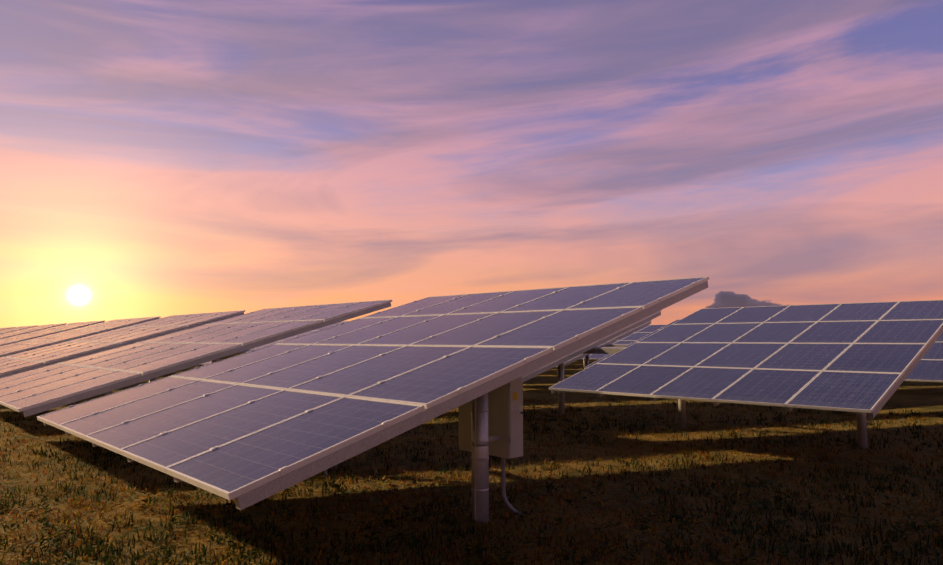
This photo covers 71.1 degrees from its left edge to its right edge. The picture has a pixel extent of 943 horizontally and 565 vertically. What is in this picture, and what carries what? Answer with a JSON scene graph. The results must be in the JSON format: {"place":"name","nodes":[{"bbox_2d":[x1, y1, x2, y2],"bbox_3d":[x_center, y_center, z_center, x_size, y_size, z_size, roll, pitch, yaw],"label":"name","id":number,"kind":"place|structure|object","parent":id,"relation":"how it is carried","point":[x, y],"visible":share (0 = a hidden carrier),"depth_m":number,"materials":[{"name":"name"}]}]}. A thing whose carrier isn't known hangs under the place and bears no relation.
{"place":"outdoors","nodes":[
{"label":"outdoors","id":0,"kind":"place"},
{"bbox_2d":[0,359,942,564],"bbox_3d":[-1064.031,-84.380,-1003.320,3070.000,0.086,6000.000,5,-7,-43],"label":"field ground","id":1,"kind":"structure","parent":0,"point":[924,398],"depth_m":8.19,"materials":[{"name":"brown soil"}]},
{"bbox_2d":[70,350,251,404],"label":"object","id":2,"kind":"object","parent":1,"relation":"on","point":[213,361],"depth_m":11.27,"materials":[{"name":"metal"}]},
{"bbox_2d":[0,325,37,333],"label":"solar panel","id":3,"kind":"object","parent":2,"relation":"on","point":[12,329],"visible":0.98,"depth_m":36.64,"materials":[{"name":"glass"}]},
{"bbox_2d":[0,323,66,338],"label":"solar panel","id":4,"kind":"object","parent":2,"relation":"on","point":[23,331],"visible":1,"depth_m":31.77,"materials":[{"name":"glass"}]},
{"bbox_2d":[0,320,104,345],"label":"solar panel","id":5,"kind":"object","parent":2,"relation":"on","point":[34,334],"visible":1,"depth_m":26.73,"materials":[{"name":"glass"}]},
{"bbox_2d":[0,316,160,356],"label":"solar panel","id":6,"kind":"object","parent":2,"relation":"on","point":[44,341],"visible":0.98,"depth_m":21.74,"materials":[{"name":"glass"}]},
{"bbox_2d":[0,310,245,377],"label":"solar panel","id":7,"kind":"object","parent":2,"relation":"on","point":[16,363],"visible":1,"depth_m":16.63,"materials":[{"name":"glass"}]},
{"bbox_2d":[0,300,391,416],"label":"solar panel","id":8,"kind":"object","parent":2,"relation":"on","point":[39,390],"visible":1,"depth_m":11.43,"materials":[{"name":"glass"}]},
{"bbox_2d":[37,277,708,509],"bbox_3d":[-1.076,0.801,7.889,6.175,0.137,5.332,-17,8,-43],"label":"solar panel","id":9,"kind":"object","parent":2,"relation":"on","point":[247,429],"visible":1,"depth_m":6.36,"materials":[{"name":"glass"}]},
{"bbox_2d":[324,465,337,477],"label":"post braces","id":10,"kind":"object","parent":1,"relation":"on","point":[335,466],"depth_m":8.68,"materials":[{"name":"metal"}]},
{"bbox_2d":[0,398,942,564],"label":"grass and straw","id":11,"kind":"structure","parent":1,"relation":"on","point":[671,547],"depth_m":6.93,"materials":[{"name":"green plant"}]},
{"bbox_2d":[459,376,522,522],"bbox_3d":[0.059,1.643,7.030,0.800,1.768,0.954,5,-7,-43],"label":"mast with cabinet","id":12,"kind":"object","parent":1,"relation":"on","point":[490,424],"visible":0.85,"depth_m":6.95,"materials":[{"name":"metal"}]},
{"bbox_2d":[171,347,867,448],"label":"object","id":13,"kind":"object","parent":1,"relation":"on","point":[862,438],"depth_m":13.49,"materials":[{"name":"metal"}]},
{"bbox_2d":[196,321,348,365],"bbox_3d":[-7.875,2.394,26.429,6.175,0.137,5.332,-17,8,-43],"label":"solar panel","id":14,"kind":"object","parent":13,"relation":"on","point":[279,341],"visible":0.04,"depth_m":26.38,"materials":[{"name":"metal"}]},
{"bbox_2d":[523,310,660,381],"bbox_3d":[0.991,1.591,17.093,6.175,0.137,5.332,-17,8,-43],"label":"solar panel","id":15,"kind":"object","parent":13,"relation":"on","point":[540,370],"visible":0.06,"depth_m":14.99,"materials":[{"name":"metal"}]},
{"bbox_2d":[549,300,942,417],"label":"solar panel","id":16,"kind":"object","parent":13,"relation":"on","point":[859,357],"visible":1,"depth_m":11.56,"materials":[{"name":"glass"}]},
{"bbox_2d":[523,344,628,382],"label":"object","id":17,"kind":"object","parent":1,"relation":"on","point":[609,345],"depth_m":24.16,"materials":[{"name":"metal"}]},
{"bbox_2d":[555,320,651,368],"bbox_3d":[3.205,2.369,26.142,6.175,0.137,5.332,-17,8,-43],"label":"solar panel","id":18,"kind":"object","parent":17,"relation":"on","point":[609,342],"visible":0.02,"depth_m":24.44,"materials":[{"name":"metal"}]},
{"bbox_2d":[584,319,680,367],"bbox_3d":[7.638,1.968,21.474,6.175,0.137,5.332,-17,8,-43],"label":"solar panel","id":19,"kind":"object","parent":17,"relation":"on","point":[597,361],"visible":0.1,"depth_m":23.39,"materials":[{"name":"metal"}]},
{"bbox_2d":[904,333,942,382],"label":"solar panel","id":20,"kind":"object","parent":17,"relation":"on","point":[928,367],"visible":0.02,"depth_m":15.31,"materials":[{"name":"glass"}]},
{"bbox_2d":[0,0,942,327],"label":"sky","id":21,"kind":"structure","parent":0,"point":[163,158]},
{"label":"solar tracker structure","id":22,"kind":"object","parent":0,"visible":0},
{"bbox_2d":[580,325,665,360],"bbox_3d":[7.051,2.999,33.471,6.175,0.137,5.332,-17,8,-43],"label":"solar panel","id":23,"kind":"object","parent":22,"relation":"on","point":[638,334],"visible":0.12,"depth_m":33.23,"materials":[{"name":"glass"}]}
]}

